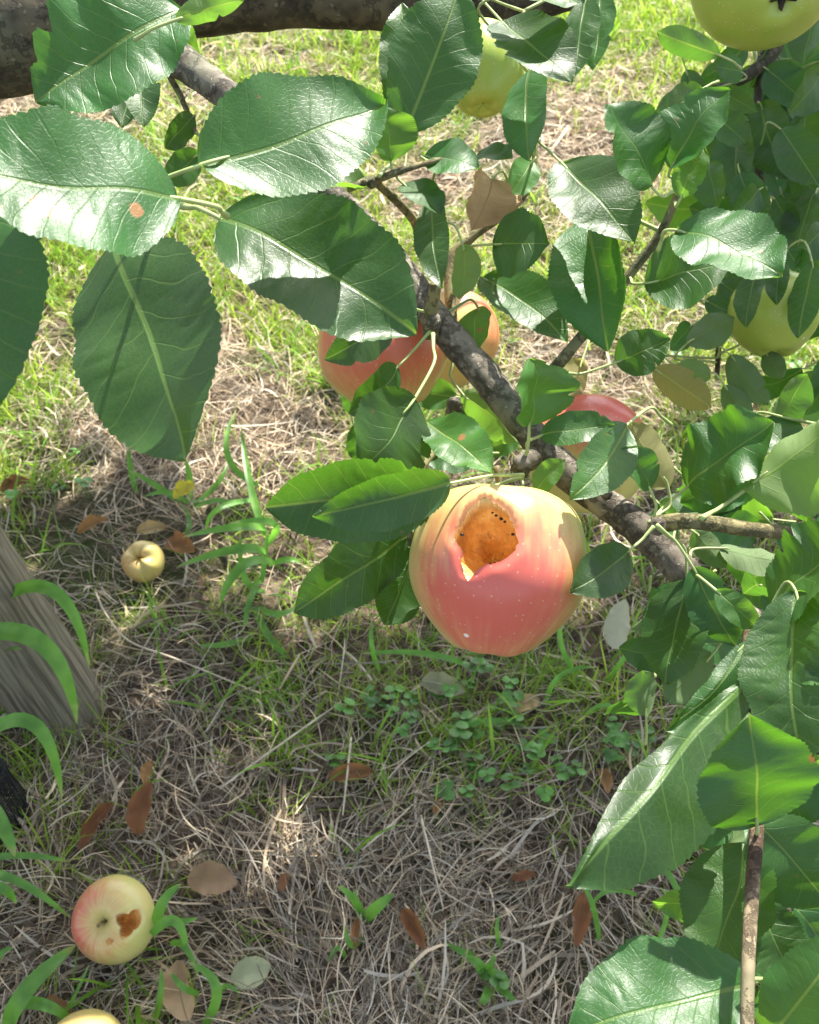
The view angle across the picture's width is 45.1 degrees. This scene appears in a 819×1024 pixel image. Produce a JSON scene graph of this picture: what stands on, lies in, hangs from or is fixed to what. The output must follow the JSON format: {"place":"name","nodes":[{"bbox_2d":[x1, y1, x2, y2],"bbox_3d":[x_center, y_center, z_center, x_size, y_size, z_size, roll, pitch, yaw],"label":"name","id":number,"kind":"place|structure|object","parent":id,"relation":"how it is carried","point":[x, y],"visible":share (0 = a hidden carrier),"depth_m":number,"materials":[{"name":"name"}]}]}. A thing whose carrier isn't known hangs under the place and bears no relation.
{"place":"outdoors","nodes":[
{"label":"outdoors","id":0,"kind":"place"},
{"bbox_2d":[0,0,818,1023],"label":"ground","id":1,"kind":"structure","parent":0,"point":[66,520],"depth_m":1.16,"materials":[{"name":"beige plant"}]},
{"bbox_2d":[0,474,28,491],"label":"fallen leaf","id":2,"kind":"object","parent":1,"relation":"on","point":[10,484],"visible":1,"depth_m":1.34,"materials":[{"name":"brown plant"}]},
{"bbox_2d":[0,757,29,843],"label":"guard","id":3,"kind":"object","parent":1,"relation":"on","point":[8,778],"visible":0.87,"depth_m":0.99,"materials":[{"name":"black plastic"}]},
{"bbox_2d":[0,945,88,1023],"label":"grass clump","id":4,"kind":"object","parent":1,"relation":"on","point":[22,998],"visible":0.94,"depth_m":0.84,"materials":[{"name":"green plant"}]},
{"bbox_2d":[0,580,89,918],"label":"grass clump","id":5,"kind":"object","parent":1,"relation":"on","point":[45,647],"visible":0.98,"depth_m":0.97,"materials":[{"name":"green plant"}]},
{"bbox_2d":[0,524,105,745],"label":"wooden post","id":6,"kind":"object","parent":1,"relation":"on","point":[30,683],"visible":0.42,"depth_m":1.05,"materials":[{"name":"grey wood"}]},
{"bbox_2d":[47,995,72,1013],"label":"fallen leaf","id":7,"kind":"object","parent":1,"relation":"on","point":[62,1003],"visible":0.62,"depth_m":0.87,"materials":[{"name":"brown plant"}]},
{"bbox_2d":[57,1009,120,1023],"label":"apple","id":8,"kind":"object","parent":1,"relation":"on","point":[90,1016],"visible":1,"depth_m":0.83,"materials":[{"name":"yellow food"}]},
{"bbox_2d":[77,514,107,533],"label":"fallen leaf","id":9,"kind":"object","parent":1,"relation":"on","point":[85,525],"visible":1,"depth_m":1.29,"materials":[{"name":"brown plant"}]},
{"bbox_2d":[79,802,113,849],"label":"fallen leaf","id":10,"kind":"object","parent":1,"relation":"on","point":[89,827],"visible":1,"depth_m":1.00,"materials":[{"name":"brown plant"}]},
{"bbox_2d":[71,875,154,964],"bbox_3d":[-0.271,0.374,0.904,0.076,0.072,0.075,0,45,0],"label":"apple","id":11,"kind":"object","parent":1,"relation":"on","point":[112,923],"visible":1,"depth_m":0.88,"materials":[{"name":"yellow food"}]},
{"bbox_2d":[125,781,152,834],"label":"fallen leaf","id":12,"kind":"object","parent":1,"relation":"on","point":[139,805],"visible":1,"depth_m":0.98,"materials":[{"name":"brown plant"}]},
{"bbox_2d":[121,541,164,582],"bbox_3d":[-0.334,0.064,1.238,0.053,0.056,0.053,0,45,0],"label":"apple","id":13,"kind":"object","parent":1,"relation":"on","point":[144,559],"visible":0.99,"depth_m":1.22,"materials":[{"name":"yellow food"}]},
{"bbox_2d":[140,761,153,782],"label":"fallen leaf","id":14,"kind":"object","parent":1,"relation":"on","point":[145,771],"visible":1,"depth_m":1.03,"materials":[{"name":"brown plant"}]},
{"bbox_2d":[137,519,166,533],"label":"fallen leaf","id":15,"kind":"object","parent":1,"relation":"on","point":[148,526],"visible":1,"depth_m":1.28,"materials":[{"name":"brown plant"}]},
{"bbox_2d":[95,591,260,693],"bbox_3d":[-0.288,0.157,1.147,0.268,0.018,0.040,26,50,24],"label":"dry stalk","id":16,"kind":"object","parent":1,"relation":"on","point":[133,643],"visible":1,"depth_m":1.14,"materials":[{"name":"beige plant"}]},
{"bbox_2d":[162,960,194,1020],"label":"fallen leaf","id":17,"kind":"object","parent":1,"relation":"on","point":[179,1005],"visible":0.94,"depth_m":0.87,"materials":[{"name":"brown plant"}]},
{"bbox_2d":[165,531,194,553],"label":"fallen leaf","id":18,"kind":"object","parent":1,"relation":"on","point":[178,541],"visible":0.98,"depth_m":1.26,"materials":[{"name":"brown plant"}]},
{"bbox_2d":[127,448,236,533],"bbox_3d":[-0.306,-0.044,1.338,0.113,0.051,0.179,-30,52,-27],"label":"grass clump","id":19,"kind":"object","parent":1,"relation":"on","point":[161,489],"visible":0.87,"depth_m":1.32,"materials":[{"name":"green plant"}]},
{"bbox_2d":[173,480,194,498],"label":"fallen leaf","id":20,"kind":"object","parent":1,"relation":"on","point":[182,488],"visible":1,"depth_m":1.29,"materials":[{"name":"yellow plant"}]},
{"bbox_2d":[149,884,240,1023],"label":"grass clump","id":21,"kind":"object","parent":1,"relation":"on","point":[160,922],"visible":1,"depth_m":0.88,"materials":[{"name":"green plant"}]},
{"bbox_2d":[197,574,207,590],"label":"fallen leaf","id":22,"kind":"object","parent":1,"relation":"on","point":[202,578],"visible":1,"depth_m":1.22,"materials":[{"name":"brown plant"}]},
{"bbox_2d":[187,860,236,894],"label":"fallen leaf","id":23,"kind":"object","parent":1,"relation":"on","point":[202,876],"visible":1,"depth_m":0.95,"materials":[{"name":"brown plant"}]},
{"bbox_2d":[177,411,301,657],"bbox_3d":[-0.227,0.026,1.233,0.146,0.100,0.367,-15,47,-15],"label":"grass clump","id":24,"kind":"object","parent":1,"relation":"on","point":[258,522],"visible":1,"depth_m":1.20,"materials":[{"name":"green plant"}]},
{"bbox_2d":[231,956,270,988],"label":"fallen leaf","id":25,"kind":"object","parent":1,"relation":"on","point":[246,971],"visible":1,"depth_m":0.89,"materials":[{"name":"green plant"}]},
{"bbox_2d":[220,702,340,789],"bbox_3d":[-0.135,0.246,1.052,0.161,0.008,0.005,-32,53,-28],"label":"dry stalk","id":26,"kind":"object","parent":1,"relation":"on","point":[264,755],"visible":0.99,"depth_m":1.05,"materials":[{"name":"beige plant"}]},
{"bbox_2d":[278,873,289,890],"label":"fallen leaf","id":27,"kind":"object","parent":1,"relation":"on","point":[282,882],"visible":1,"depth_m":0.95,"materials":[{"name":"brown plant"}]},
{"bbox_2d":[1,597,619,989],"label":"feathery grass","id":28,"kind":"structure","parent":1,"relation":"on","point":[433,639],"depth_m":1.12,"materials":[{"name":"green plant"}]},
{"bbox_2d":[342,737,351,815],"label":"dry stalk","id":29,"kind":"object","parent":1,"relation":"on","point":[348,760],"visible":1,"depth_m":1.02,"materials":[{"name":"beige plant"}]},
{"bbox_2d":[328,763,373,780],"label":"fallen leaf","id":30,"kind":"object","parent":1,"relation":"on","point":[363,770],"visible":1,"depth_m":1.03,"materials":[{"name":"brown plant"}]},
{"bbox_2d":[351,918,359,950],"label":"fallen leaf","id":31,"kind":"object","parent":1,"relation":"on","point":[355,931],"visible":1,"depth_m":0.92,"materials":[{"name":"brown plant"}]},
{"bbox_2d":[328,886,393,961],"bbox_3d":[-0.044,0.387,0.914,0.055,0.042,0.060,5,45,5],"label":"grass clump","id":32,"kind":"object","parent":1,"relation":"on","point":[375,908],"visible":0.99,"depth_m":0.92,"materials":[{"name":"green plant"}]},
{"bbox_2d":[362,804,413,849],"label":"dry stalk","id":33,"kind":"object","parent":1,"relation":"on","point":[376,837],"visible":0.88,"depth_m":0.98,"materials":[{"name":"beige plant"}]},
{"bbox_2d":[0,338,816,993],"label":"clover","id":34,"kind":"object","parent":1,"relation":"on","point":[616,738],"visible":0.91,"depth_m":1.06,"materials":[{"name":"green plant"}]},
{"bbox_2d":[0,0,818,1023],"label":"apple tree","id":35,"kind":"object","parent":1,"relation":"on","point":[726,774],"visible":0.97,"depth_m":0.44,"materials":[{"name":"green plant"}]},
{"bbox_2d":[318,319,447,402],"bbox_3d":[-0.014,-0.094,0.560,0.075,0.074,0.075,0,45,0],"label":"apple","id":36,"kind":"object","parent":35,"relation":"hanging from","point":[346,382],"visible":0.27,"depth_m":0.53,"materials":[{"name":"red food"}]},
{"bbox_2d":[439,288,499,387],"bbox_3d":[0.024,-0.118,0.660,0.072,0.068,0.069,0,45,0],"label":"apple","id":37,"kind":"object","parent":35,"relation":"hanging from","point":[489,345],"visible":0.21,"depth_m":0.64,"materials":[{"name":"orange food"}]},
{"bbox_2d":[456,17,523,117],"bbox_3d":[0.046,-0.279,0.619,0.053,0.054,0.058,0,45,0],"label":"apple","id":38,"kind":"object","parent":35,"relation":"hanging from","point":[499,75],"visible":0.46,"depth_m":0.60,"materials":[{"name":"green food"}]},
{"bbox_2d":[409,465,587,656],"bbox_3d":[0.042,0.023,0.465,0.084,0.088,0.088,0,45,0],"label":"apple","id":39,"kind":"object","parent":35,"relation":"hanging from","point":[492,569],"visible":0.99,"depth_m":0.43,"materials":[{"name":"pink food"}]},
{"bbox_2d":[529,394,643,513],"bbox_3d":[0.105,-0.035,0.577,0.073,0.071,0.071,0,45,0],"label":"apple","id":40,"kind":"object","parent":35,"relation":"hanging from","point":[611,409],"visible":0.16,"depth_m":0.55,"materials":[{"name":"red food"}]},
{"bbox_2d":[691,0,818,50],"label":"apple","id":41,"kind":"object","parent":35,"relation":"hanging from","point":[751,25],"visible":1,"depth_m":0.51,"materials":[{"name":"green food"}]},
{"bbox_2d":[727,270,818,356],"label":"apple","id":42,"kind":"object","parent":35,"relation":"hanging from","point":[766,330],"visible":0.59,"depth_m":0.68,"materials":[{"name":"green food"}]},
{"bbox_2d":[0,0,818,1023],"bbox_3d":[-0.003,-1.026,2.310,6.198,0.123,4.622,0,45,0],"label":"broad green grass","id":43,"kind":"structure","parent":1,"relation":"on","point":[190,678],"depth_m":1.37,"materials":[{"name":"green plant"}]},
{"bbox_2d":[399,908,424,949],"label":"fallen leaf","id":44,"kind":"object","parent":1,"relation":"on","point":[411,923],"visible":1,"depth_m":0.91,"materials":[{"name":"brown plant"}]},
{"bbox_2d":[420,815,443,909],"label":"dry stalk","id":45,"kind":"object","parent":1,"relation":"on","point":[428,847],"visible":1,"depth_m":0.96,"materials":[{"name":"beige plant"}]},
{"bbox_2d":[433,797,443,813],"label":"fallen leaf","id":46,"kind":"object","parent":1,"relation":"on","point":[436,808],"visible":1,"depth_m":1.01,"materials":[{"name":"brown plant"}]},
{"bbox_2d":[421,671,465,695],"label":"fallen leaf","id":47,"kind":"object","parent":1,"relation":"on","point":[433,682],"visible":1,"depth_m":1.10,"materials":[{"name":"plant"}]},
{"bbox_2d":[446,914,514,1004],"bbox_3d":[0.073,0.412,0.893,0.056,0.035,0.070,-17,48,-17],"label":"grass clump","id":48,"kind":"object","parent":1,"relation":"on","point":[478,963],"visible":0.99,"depth_m":0.89,"materials":[{"name":"green plant"}]},
{"bbox_2d":[362,624,629,730],"bbox_3d":[0.105,0.174,1.092,0.324,0.090,0.126,0,45,0],"label":"grass clump","id":49,"kind":"object","parent":1,"relation":"on","point":[455,660],"visible":0.76,"depth_m":1.11,"materials":[{"name":"green plant"}]},
{"bbox_2d":[511,870,535,880],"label":"fallen leaf","id":50,"kind":"object","parent":1,"relation":"on","point":[524,875],"visible":1,"depth_m":0.96,"materials":[{"name":"brown plant"}]},
{"bbox_2d":[508,694,539,712],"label":"fallen leaf","id":51,"kind":"object","parent":1,"relation":"on","point":[527,704],"visible":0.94,"depth_m":1.09,"materials":[{"name":"brown plant"}]},
{"bbox_2d":[572,892,591,946],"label":"fallen leaf","id":52,"kind":"object","parent":1,"relation":"on","point":[581,914],"visible":0.98,"depth_m":0.92,"materials":[{"name":"brown plant"}]},
{"bbox_2d":[597,768,612,793],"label":"fallen leaf","id":53,"kind":"object","parent":1,"relation":"on","point":[606,778],"visible":0.99,"depth_m":1.03,"materials":[{"name":"brown plant"}]},
{"bbox_2d":[603,599,630,648],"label":"fallen leaf","id":54,"kind":"object","parent":1,"relation":"on","point":[616,628],"visible":0.97,"depth_m":1.08,"materials":[{"name":"grey plant"}]},
{"bbox_2d":[584,870,679,940],"bbox_3d":[0.229,0.365,0.922,0.130,0.060,0.073,-12,46,-12],"label":"grass clump","id":55,"kind":"object","parent":1,"relation":"on","point":[671,879],"visible":0.48,"depth_m":0.92,"materials":[{"name":"green plant"}]},
{"bbox_2d":[0,0,818,1023],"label":"green grass","id":56,"kind":"structure","parent":0,"point":[356,64],"depth_m":1.42,"materials":[{"name":"green plant"}]}
]}

